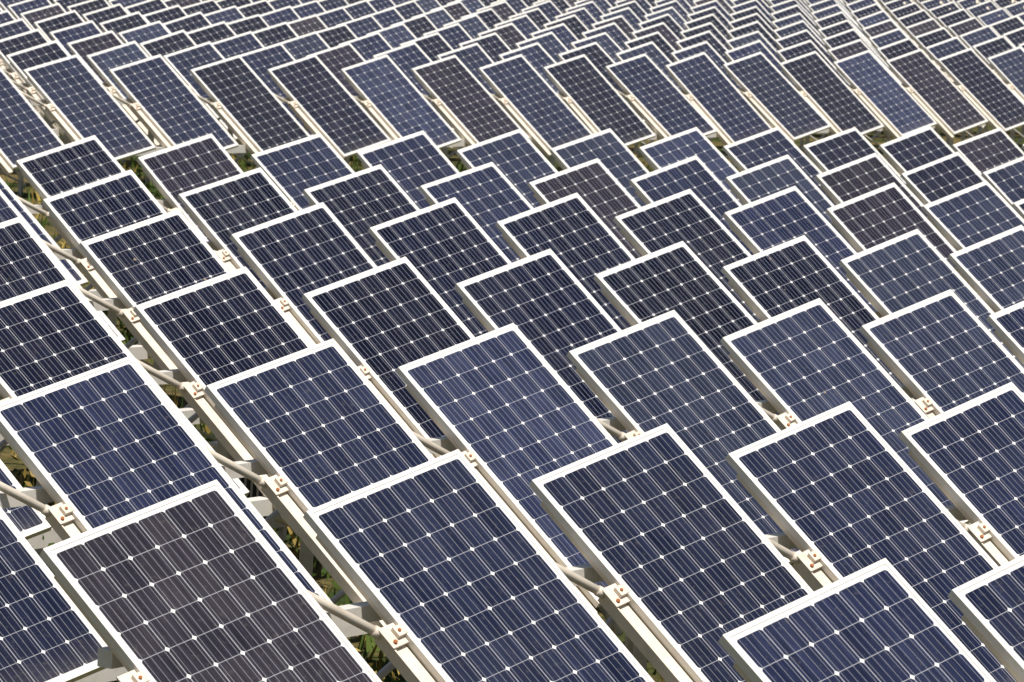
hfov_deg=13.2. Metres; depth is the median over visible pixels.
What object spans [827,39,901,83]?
solar panel
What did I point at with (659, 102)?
solar panel
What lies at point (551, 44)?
solar panel
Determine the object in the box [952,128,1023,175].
solar panel
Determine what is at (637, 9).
solar panel
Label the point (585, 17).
solar panel
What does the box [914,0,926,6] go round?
solar panel
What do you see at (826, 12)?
solar panel
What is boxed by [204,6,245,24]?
solar panel
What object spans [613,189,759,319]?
solar panel
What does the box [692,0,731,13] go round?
solar panel
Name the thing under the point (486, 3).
solar panel
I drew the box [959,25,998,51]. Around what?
solar panel
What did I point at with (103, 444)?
solar panel
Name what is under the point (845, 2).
solar panel
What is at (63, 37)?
solar panel
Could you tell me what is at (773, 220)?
solar panel
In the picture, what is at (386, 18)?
solar panel
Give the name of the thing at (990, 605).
solar panel
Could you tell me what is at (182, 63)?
solar panel
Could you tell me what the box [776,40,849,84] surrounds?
solar panel
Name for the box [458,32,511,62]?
solar panel
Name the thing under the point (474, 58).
solar panel
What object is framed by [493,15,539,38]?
solar panel
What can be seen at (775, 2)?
solar panel
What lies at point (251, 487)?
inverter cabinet
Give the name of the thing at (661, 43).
solar panel
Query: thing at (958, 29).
solar panel
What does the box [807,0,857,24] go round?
solar panel
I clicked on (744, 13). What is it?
solar panel
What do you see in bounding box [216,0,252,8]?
solar panel
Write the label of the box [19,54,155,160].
solar panel
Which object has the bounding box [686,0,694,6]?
solar panel
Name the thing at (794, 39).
solar panel
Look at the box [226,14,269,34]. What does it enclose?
solar panel
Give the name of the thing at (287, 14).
solar panel
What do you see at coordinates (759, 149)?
solar panel
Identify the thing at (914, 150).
solar panel
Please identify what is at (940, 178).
solar panel
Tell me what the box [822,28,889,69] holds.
solar panel
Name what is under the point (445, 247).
solar panel
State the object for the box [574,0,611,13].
solar panel
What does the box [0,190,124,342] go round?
solar panel
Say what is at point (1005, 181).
solar panel
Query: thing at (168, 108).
solar panel
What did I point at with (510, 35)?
solar panel
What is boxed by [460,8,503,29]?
solar panel
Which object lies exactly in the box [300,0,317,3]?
solar panel
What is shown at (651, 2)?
solar panel
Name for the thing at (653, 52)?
solar panel
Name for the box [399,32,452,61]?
solar panel
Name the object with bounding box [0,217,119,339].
solar panel
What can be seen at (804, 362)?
solar panel
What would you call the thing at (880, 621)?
solar panel
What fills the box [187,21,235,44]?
solar panel
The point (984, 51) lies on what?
solar panel
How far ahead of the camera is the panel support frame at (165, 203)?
43.24 m
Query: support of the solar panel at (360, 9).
on the panel support frame
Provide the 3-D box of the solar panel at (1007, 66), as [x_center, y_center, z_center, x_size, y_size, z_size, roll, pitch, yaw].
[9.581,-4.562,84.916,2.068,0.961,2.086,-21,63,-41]
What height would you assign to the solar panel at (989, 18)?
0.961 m
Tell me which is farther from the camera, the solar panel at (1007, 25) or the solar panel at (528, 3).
the solar panel at (528, 3)
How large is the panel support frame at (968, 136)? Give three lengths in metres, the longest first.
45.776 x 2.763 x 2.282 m
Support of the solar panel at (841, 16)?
on the panel support frame
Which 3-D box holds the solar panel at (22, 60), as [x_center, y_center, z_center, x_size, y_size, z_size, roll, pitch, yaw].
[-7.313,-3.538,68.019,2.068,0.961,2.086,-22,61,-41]
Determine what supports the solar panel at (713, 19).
on the panel support frame
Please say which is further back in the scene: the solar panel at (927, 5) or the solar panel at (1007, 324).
the solar panel at (927, 5)
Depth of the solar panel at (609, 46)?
86.91 m
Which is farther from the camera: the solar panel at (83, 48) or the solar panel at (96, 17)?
the solar panel at (96, 17)
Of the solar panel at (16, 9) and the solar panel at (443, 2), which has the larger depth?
the solar panel at (443, 2)
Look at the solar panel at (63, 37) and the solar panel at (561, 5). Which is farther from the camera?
the solar panel at (561, 5)
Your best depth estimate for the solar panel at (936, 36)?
95.59 m
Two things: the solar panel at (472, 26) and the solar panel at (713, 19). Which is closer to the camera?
the solar panel at (472, 26)
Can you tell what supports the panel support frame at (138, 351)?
on the ground at (10, 464)
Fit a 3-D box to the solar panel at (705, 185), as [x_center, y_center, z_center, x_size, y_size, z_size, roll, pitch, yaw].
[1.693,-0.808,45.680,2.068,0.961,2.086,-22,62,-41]
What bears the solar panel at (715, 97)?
on the panel support frame at (243, 149)
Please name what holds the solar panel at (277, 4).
on the panel support frame
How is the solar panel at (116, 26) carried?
on the panel support frame
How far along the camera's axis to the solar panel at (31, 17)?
88.36 m
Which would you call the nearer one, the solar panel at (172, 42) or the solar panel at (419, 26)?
the solar panel at (172, 42)
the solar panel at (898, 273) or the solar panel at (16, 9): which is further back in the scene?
the solar panel at (16, 9)
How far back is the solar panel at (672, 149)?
52.51 m
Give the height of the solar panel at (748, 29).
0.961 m
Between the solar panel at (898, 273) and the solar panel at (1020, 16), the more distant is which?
the solar panel at (1020, 16)
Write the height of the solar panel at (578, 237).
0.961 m
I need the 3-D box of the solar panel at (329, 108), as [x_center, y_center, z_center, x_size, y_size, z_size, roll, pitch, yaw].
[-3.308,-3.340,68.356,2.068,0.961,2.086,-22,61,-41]
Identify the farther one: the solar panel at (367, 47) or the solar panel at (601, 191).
the solar panel at (367, 47)
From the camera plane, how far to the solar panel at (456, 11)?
105.17 m
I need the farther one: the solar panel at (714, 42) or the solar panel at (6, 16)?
the solar panel at (714, 42)
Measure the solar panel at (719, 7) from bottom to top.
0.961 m
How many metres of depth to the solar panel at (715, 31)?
95.47 m
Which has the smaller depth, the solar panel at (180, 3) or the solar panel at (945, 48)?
the solar panel at (945, 48)
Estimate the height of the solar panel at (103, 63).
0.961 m
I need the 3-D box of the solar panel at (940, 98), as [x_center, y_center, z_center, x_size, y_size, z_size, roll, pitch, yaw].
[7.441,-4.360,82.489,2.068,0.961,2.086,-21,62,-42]
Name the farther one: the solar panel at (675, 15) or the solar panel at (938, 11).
the solar panel at (938, 11)
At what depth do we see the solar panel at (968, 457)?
25.23 m
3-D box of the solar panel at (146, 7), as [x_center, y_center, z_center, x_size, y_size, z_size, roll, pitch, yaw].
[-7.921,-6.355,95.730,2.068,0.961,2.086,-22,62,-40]
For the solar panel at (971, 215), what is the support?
on the panel support frame at (187, 411)
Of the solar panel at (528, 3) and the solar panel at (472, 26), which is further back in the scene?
the solar panel at (528, 3)
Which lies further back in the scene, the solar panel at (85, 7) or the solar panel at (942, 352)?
the solar panel at (85, 7)
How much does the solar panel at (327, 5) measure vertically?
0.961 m
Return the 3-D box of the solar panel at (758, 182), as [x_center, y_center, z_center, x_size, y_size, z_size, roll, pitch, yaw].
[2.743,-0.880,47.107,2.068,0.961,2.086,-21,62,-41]
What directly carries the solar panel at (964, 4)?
attached to the panel support frame
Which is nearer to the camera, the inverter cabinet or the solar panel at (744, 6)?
the inverter cabinet
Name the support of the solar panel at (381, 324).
on the panel support frame at (260, 504)
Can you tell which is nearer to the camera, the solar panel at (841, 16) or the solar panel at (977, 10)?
the solar panel at (841, 16)
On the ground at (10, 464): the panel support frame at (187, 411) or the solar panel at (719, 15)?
the panel support frame at (187, 411)
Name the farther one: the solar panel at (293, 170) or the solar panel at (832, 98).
the solar panel at (832, 98)
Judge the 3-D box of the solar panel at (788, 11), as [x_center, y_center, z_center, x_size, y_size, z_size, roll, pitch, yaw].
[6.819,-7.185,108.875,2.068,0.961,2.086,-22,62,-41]
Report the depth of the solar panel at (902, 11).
112.56 m
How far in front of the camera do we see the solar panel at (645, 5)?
116.16 m
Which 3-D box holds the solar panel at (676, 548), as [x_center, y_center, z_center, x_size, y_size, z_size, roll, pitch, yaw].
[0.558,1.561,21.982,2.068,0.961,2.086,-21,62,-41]
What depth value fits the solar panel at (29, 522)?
26.45 m
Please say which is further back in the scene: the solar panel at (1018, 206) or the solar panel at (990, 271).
the solar panel at (1018, 206)
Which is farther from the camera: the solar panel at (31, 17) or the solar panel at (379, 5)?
the solar panel at (379, 5)
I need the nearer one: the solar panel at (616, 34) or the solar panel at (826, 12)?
the solar panel at (616, 34)
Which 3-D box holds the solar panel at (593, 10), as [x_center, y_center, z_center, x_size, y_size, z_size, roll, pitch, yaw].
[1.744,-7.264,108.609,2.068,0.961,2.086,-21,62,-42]
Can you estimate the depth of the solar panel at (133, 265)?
34.02 m
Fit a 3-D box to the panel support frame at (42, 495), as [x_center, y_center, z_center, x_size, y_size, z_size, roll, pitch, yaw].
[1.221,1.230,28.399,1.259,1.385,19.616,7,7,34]
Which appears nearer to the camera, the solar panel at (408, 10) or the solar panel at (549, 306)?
the solar panel at (549, 306)
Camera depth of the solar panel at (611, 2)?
120.72 m
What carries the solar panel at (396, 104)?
on the panel support frame at (243, 149)
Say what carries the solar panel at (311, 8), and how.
on the panel support frame
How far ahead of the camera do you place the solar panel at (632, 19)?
104.59 m
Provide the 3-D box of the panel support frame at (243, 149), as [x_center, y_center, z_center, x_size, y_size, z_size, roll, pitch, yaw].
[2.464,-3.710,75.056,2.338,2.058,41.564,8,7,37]
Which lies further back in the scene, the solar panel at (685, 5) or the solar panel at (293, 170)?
the solar panel at (685, 5)
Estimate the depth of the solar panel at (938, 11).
113.58 m
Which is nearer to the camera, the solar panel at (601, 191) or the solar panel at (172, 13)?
the solar panel at (601, 191)
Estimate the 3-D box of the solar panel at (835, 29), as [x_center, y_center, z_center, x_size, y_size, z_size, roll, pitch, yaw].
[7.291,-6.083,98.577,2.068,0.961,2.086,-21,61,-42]
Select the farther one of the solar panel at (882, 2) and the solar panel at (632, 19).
the solar panel at (882, 2)
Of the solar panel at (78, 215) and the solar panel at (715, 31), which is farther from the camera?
the solar panel at (715, 31)
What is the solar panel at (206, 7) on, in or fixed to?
on the panel support frame
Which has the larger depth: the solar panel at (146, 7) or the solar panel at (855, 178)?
the solar panel at (146, 7)
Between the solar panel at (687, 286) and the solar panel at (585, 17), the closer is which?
the solar panel at (687, 286)
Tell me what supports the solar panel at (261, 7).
on the panel support frame
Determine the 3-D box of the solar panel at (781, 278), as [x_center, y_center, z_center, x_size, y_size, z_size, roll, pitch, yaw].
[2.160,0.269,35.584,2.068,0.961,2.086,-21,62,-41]
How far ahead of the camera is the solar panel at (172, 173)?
45.03 m
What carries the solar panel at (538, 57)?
on the panel support frame at (55, 131)
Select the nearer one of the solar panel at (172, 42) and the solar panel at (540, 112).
the solar panel at (540, 112)
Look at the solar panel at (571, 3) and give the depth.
119.50 m
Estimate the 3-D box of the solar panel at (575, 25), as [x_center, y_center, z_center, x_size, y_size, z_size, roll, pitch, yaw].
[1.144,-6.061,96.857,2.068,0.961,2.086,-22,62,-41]
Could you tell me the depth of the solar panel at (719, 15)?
107.07 m
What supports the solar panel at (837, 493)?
on the panel support frame at (108, 658)
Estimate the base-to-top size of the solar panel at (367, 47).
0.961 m
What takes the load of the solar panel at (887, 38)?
on the panel support frame at (968, 136)
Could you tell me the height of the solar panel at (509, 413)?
0.961 m
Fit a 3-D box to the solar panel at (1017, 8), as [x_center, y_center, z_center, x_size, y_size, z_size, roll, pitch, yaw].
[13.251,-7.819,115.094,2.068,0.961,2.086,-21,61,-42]
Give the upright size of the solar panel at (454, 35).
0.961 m
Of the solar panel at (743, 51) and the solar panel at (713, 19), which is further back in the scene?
the solar panel at (713, 19)
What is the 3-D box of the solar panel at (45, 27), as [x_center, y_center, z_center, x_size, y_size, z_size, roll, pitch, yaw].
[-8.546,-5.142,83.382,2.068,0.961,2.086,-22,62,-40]
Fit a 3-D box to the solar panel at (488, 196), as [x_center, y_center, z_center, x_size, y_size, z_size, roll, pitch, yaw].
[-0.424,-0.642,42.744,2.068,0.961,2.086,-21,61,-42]
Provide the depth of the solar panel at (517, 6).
112.40 m
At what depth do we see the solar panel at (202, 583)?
19.18 m
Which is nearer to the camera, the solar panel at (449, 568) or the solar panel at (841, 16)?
the solar panel at (449, 568)
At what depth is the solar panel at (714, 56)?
83.68 m
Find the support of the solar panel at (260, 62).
attached to the panel support frame at (55, 131)
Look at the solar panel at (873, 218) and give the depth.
43.06 m
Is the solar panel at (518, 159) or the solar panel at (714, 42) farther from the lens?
the solar panel at (714, 42)
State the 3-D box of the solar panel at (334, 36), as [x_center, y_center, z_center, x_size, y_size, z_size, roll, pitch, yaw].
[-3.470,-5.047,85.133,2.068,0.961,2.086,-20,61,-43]
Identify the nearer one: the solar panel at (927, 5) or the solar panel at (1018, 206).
the solar panel at (1018, 206)
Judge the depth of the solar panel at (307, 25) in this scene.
90.22 m
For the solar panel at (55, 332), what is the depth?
28.36 m
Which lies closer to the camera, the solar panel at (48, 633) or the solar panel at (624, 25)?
the solar panel at (48, 633)
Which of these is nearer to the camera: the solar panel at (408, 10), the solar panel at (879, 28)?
the solar panel at (879, 28)
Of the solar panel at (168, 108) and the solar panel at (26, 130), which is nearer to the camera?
the solar panel at (26, 130)
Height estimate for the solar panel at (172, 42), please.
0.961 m
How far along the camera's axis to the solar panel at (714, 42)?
89.58 m
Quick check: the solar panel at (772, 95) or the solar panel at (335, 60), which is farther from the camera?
the solar panel at (772, 95)
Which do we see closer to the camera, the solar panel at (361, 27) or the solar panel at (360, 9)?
the solar panel at (361, 27)
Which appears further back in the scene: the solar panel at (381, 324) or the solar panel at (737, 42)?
the solar panel at (737, 42)
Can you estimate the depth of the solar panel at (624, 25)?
98.76 m
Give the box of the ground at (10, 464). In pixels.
[0,118,1023,681]
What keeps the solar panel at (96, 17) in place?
on the panel support frame
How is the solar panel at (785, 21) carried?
on the panel support frame
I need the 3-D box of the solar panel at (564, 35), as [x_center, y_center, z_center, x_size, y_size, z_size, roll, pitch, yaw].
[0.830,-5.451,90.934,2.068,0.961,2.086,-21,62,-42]
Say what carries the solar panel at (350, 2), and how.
on the panel support frame
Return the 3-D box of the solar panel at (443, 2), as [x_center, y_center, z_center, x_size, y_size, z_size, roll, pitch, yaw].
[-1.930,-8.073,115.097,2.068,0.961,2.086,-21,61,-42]
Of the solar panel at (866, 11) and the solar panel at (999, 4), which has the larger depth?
the solar panel at (999, 4)
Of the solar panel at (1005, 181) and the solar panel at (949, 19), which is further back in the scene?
the solar panel at (949, 19)
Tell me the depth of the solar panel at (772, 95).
78.71 m
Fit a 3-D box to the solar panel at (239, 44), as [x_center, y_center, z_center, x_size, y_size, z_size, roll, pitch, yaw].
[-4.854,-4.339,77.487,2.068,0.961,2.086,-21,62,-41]
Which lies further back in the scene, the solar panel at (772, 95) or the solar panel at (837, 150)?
the solar panel at (772, 95)
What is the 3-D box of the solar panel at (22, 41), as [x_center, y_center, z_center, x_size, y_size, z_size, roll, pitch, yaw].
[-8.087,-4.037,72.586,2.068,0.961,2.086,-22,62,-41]
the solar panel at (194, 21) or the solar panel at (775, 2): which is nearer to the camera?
the solar panel at (194, 21)
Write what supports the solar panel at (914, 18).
on the panel support frame
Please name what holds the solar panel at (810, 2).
on the panel support frame
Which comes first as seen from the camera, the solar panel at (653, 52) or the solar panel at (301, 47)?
the solar panel at (301, 47)
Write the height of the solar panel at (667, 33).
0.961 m
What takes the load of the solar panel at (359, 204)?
on the panel support frame at (138, 351)
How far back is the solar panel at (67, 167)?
43.47 m
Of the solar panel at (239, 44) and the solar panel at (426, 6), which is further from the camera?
the solar panel at (426, 6)
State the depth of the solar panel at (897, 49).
88.70 m
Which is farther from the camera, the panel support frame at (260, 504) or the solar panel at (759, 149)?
the solar panel at (759, 149)
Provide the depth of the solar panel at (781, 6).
115.08 m
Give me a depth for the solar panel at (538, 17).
101.99 m
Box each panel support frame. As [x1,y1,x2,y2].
[0,69,1023,171]
[0,80,1023,195]
[0,248,956,451]
[0,310,993,571]
[0,385,970,681]
[2,57,1023,142]
[24,199,171,298]
[51,241,218,366]
[97,505,966,679]
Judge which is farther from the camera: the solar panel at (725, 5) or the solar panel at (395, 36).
the solar panel at (725, 5)
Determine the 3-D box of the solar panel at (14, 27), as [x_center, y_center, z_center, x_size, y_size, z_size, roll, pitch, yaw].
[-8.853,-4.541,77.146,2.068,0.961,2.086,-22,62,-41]
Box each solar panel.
[0,0,24,16]
[0,10,15,23]
[0,18,36,110]
[0,29,56,128]
[0,68,63,175]
[0,177,87,285]
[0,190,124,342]
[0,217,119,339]
[0,279,248,496]
[0,356,332,602]
[0,459,51,539]
[0,507,106,681]
[6,40,69,136]
[7,0,51,19]
[15,135,124,258]
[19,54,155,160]
[20,3,65,29]
[33,30,123,106]
[34,10,84,41]
[40,479,381,681]
[42,170,166,358]
[49,20,101,55]
[49,41,159,146]
[53,0,88,11]
[67,0,109,20]
[69,54,238,150]
[75,209,230,392]
[82,3,128,32]
[99,11,148,39]
[108,0,146,7]
[116,167,296,322]
[118,21,170,44]
[124,0,168,14]
[133,266,311,535]
[137,133,243,240]
[139,30,195,56]
[142,5,187,23]
[152,55,309,153]
[163,0,201,7]
[163,11,211,32]
[163,41,238,140]
[182,0,221,14]
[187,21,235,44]
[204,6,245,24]
[204,338,433,627]
[212,31,263,58]
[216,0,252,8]
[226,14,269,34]
[230,202,376,345]
[232,54,390,157]
[238,0,274,17]
[240,43,312,135]
[250,133,354,210]
[252,22,298,46]
[260,6,300,25]
[268,0,301,9]
[280,31,329,59]
[288,14,327,35]
[292,0,326,18]
[299,323,617,612]
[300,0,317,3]
[302,256,474,458]
[303,164,419,266]
[303,449,654,681]
[306,42,372,118]
[317,7,353,27]
[317,24,356,47]
[318,0,348,10]
[336,15,383,37]
[338,32,392,60]
[341,54,461,148]
[343,0,376,19]
[346,0,362,4]
[356,131,459,209]
[363,7,404,27]
[366,23,416,48]
[367,0,395,11]
[368,197,510,336]
[372,42,454,130]
[384,0,424,19]
[390,14,436,38]
[392,0,411,5]
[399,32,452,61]
[405,0,441,12]
[411,8,454,28]
[411,55,528,145]
[419,162,533,262]
[422,23,472,49]
[430,1,470,20]
[436,43,503,108]
[437,0,456,5]
[442,14,489,38]
[444,54,591,157]
[446,0,484,13]
[454,249,627,443]
[456,129,557,207]
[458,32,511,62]
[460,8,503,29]
[476,1,516,20]
[477,23,527,49]
[480,0,498,6]
[490,0,527,13]
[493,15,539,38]
[495,193,634,329]
[498,42,560,92]
[508,8,549,29]
[515,32,568,62]
[521,0,561,21]
[523,0,539,6]
[527,158,641,258]
[529,423,813,681]
[530,23,578,50]
[532,0,570,13]
[543,14,589,39]
[543,54,655,146]
[549,128,649,206]
[554,7,596,29]
[558,42,645,121]
[564,1,604,21]
[566,0,577,6]
[567,310,800,563]
[570,32,622,62]
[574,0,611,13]
[581,22,629,50]
[590,15,634,39]
[593,241,779,414]
[599,7,641,30]
[605,54,716,138]
[607,0,617,6]
[607,0,647,21]
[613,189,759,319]
[614,0,651,13]
[615,41,681,89]
[623,31,675,62]
[625,401,1016,681]
[629,155,754,254]
[631,22,679,50]
[634,52,771,145]
[638,14,683,39]
[638,127,743,205]
[643,7,685,30]
[647,0,656,6]
[649,0,688,21]
[654,0,691,13]
[670,41,740,87]
[675,31,728,62]
[679,22,729,50]
[683,14,730,39]
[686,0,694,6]
[686,6,730,29]
[689,0,730,21]
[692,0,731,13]
[718,558,995,681]
[720,298,969,523]
[721,235,916,399]
[722,127,835,205]
[723,52,830,142]
[723,186,875,310]
[724,40,795,86]
[725,31,781,62]
[725,155,857,252]
[726,21,779,50]
[728,13,776,39]
[729,0,772,21]
[729,6,774,29]
[730,0,771,13]
[768,0,810,13]
[769,0,814,21]
[770,5,819,33]
[771,13,822,39]
[773,20,827,49]
[774,29,833,63]
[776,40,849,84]
[779,51,883,134]
[802,127,923,204]
[805,0,853,18]
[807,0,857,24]
[809,382,1023,590]
[810,4,866,37]
[814,11,870,43]
[815,153,953,247]
[818,20,878,54]
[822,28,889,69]
[825,182,994,312]
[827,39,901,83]
[833,50,936,138]
[839,229,1023,367]
[842,0,857,4]
[845,0,898,25]
[850,3,882,20]
[856,10,913,41]
[859,289,1023,418]
[862,19,908,38]
[868,28,907,49]
[876,38,918,83]
[878,126,954,173]
[879,0,894,19]
[883,0,912,27]
[885,49,987,139]
[889,2,921,35]
[897,9,931,45]
[900,152,985,204]
[903,0,949,14]
[905,18,941,56]
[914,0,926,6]
[914,27,952,68]
[921,181,1023,250]
[925,36,967,81]
[928,1,959,22]
[937,8,971,36]
[937,48,1023,131]
[940,0,985,12]
[947,17,983,40]
[948,225,1023,312]
[948,555,1023,681]
[949,0,998,16]
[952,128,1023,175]
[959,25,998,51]
[972,35,1014,84]
[976,0,1022,8]
[976,7,1010,25]
[981,156,1023,212]
[986,0,1023,16]
[986,301,1023,364]
[987,46,1023,102]
[989,15,1023,36]
[999,12,1023,22]
[1003,27,1023,47]
[1012,199,1023,218]
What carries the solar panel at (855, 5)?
on the panel support frame
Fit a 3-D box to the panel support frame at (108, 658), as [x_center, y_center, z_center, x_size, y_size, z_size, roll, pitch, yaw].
[2.065,1.744,23.839,1.124,1.371,12.238,7,7,35]
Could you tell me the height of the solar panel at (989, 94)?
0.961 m
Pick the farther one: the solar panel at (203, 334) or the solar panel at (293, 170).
the solar panel at (293, 170)
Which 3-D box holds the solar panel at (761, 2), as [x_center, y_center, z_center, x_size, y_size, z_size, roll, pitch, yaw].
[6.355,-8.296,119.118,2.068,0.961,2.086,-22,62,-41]
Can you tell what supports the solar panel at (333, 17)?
on the panel support frame
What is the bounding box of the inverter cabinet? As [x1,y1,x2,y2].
[209,441,287,544]
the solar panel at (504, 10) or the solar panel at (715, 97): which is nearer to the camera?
the solar panel at (715, 97)
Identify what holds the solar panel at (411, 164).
on the panel support frame at (165, 203)
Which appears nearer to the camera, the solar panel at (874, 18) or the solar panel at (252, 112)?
the solar panel at (252, 112)
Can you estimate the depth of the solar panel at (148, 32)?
80.90 m
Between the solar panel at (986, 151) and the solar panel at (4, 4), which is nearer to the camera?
the solar panel at (986, 151)
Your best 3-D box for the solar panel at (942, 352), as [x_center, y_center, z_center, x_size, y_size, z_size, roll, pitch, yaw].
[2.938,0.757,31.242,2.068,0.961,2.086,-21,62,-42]
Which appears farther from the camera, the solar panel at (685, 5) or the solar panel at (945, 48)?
the solar panel at (685, 5)
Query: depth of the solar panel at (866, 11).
111.53 m
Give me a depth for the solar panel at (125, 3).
100.65 m
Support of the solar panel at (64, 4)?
on the panel support frame
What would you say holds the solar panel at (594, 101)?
on the panel support frame at (243, 149)
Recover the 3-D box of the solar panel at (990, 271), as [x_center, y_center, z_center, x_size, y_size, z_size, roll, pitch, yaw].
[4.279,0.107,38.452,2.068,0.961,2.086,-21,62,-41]
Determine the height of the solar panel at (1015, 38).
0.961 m
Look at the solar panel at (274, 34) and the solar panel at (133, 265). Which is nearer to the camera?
the solar panel at (133, 265)
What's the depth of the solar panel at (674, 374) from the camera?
28.55 m
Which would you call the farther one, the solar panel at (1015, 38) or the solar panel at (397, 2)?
the solar panel at (397, 2)
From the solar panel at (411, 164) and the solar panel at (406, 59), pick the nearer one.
the solar panel at (411, 164)
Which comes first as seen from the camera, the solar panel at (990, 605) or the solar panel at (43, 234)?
the solar panel at (990, 605)
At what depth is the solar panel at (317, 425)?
25.45 m
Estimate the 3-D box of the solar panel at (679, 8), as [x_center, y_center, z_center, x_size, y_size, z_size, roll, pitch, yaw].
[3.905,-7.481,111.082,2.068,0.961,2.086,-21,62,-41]
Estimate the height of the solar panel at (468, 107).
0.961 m
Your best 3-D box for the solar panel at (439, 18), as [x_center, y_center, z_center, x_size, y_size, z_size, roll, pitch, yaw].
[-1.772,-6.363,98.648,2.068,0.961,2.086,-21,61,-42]
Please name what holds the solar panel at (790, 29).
on the panel support frame
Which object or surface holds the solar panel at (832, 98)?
on the panel support frame at (243, 149)
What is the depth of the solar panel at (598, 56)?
80.88 m
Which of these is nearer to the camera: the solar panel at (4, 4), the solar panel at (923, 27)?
the solar panel at (4, 4)
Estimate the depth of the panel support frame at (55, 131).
76.28 m
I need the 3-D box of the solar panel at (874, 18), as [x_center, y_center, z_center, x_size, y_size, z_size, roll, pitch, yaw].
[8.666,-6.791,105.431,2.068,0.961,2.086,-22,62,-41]
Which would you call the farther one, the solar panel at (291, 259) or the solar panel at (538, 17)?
the solar panel at (538, 17)
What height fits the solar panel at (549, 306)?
0.961 m
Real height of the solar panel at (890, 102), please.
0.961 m
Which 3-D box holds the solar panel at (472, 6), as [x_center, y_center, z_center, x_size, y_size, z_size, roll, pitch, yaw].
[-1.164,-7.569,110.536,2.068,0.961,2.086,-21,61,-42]
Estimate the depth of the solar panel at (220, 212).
40.05 m
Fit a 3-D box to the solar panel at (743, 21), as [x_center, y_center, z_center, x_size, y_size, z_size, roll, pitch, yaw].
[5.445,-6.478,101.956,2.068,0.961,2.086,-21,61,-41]
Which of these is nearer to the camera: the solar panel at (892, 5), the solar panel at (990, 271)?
the solar panel at (990, 271)
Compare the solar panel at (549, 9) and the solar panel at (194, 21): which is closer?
the solar panel at (194, 21)
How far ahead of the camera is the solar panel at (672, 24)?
100.02 m
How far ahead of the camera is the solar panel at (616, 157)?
51.07 m

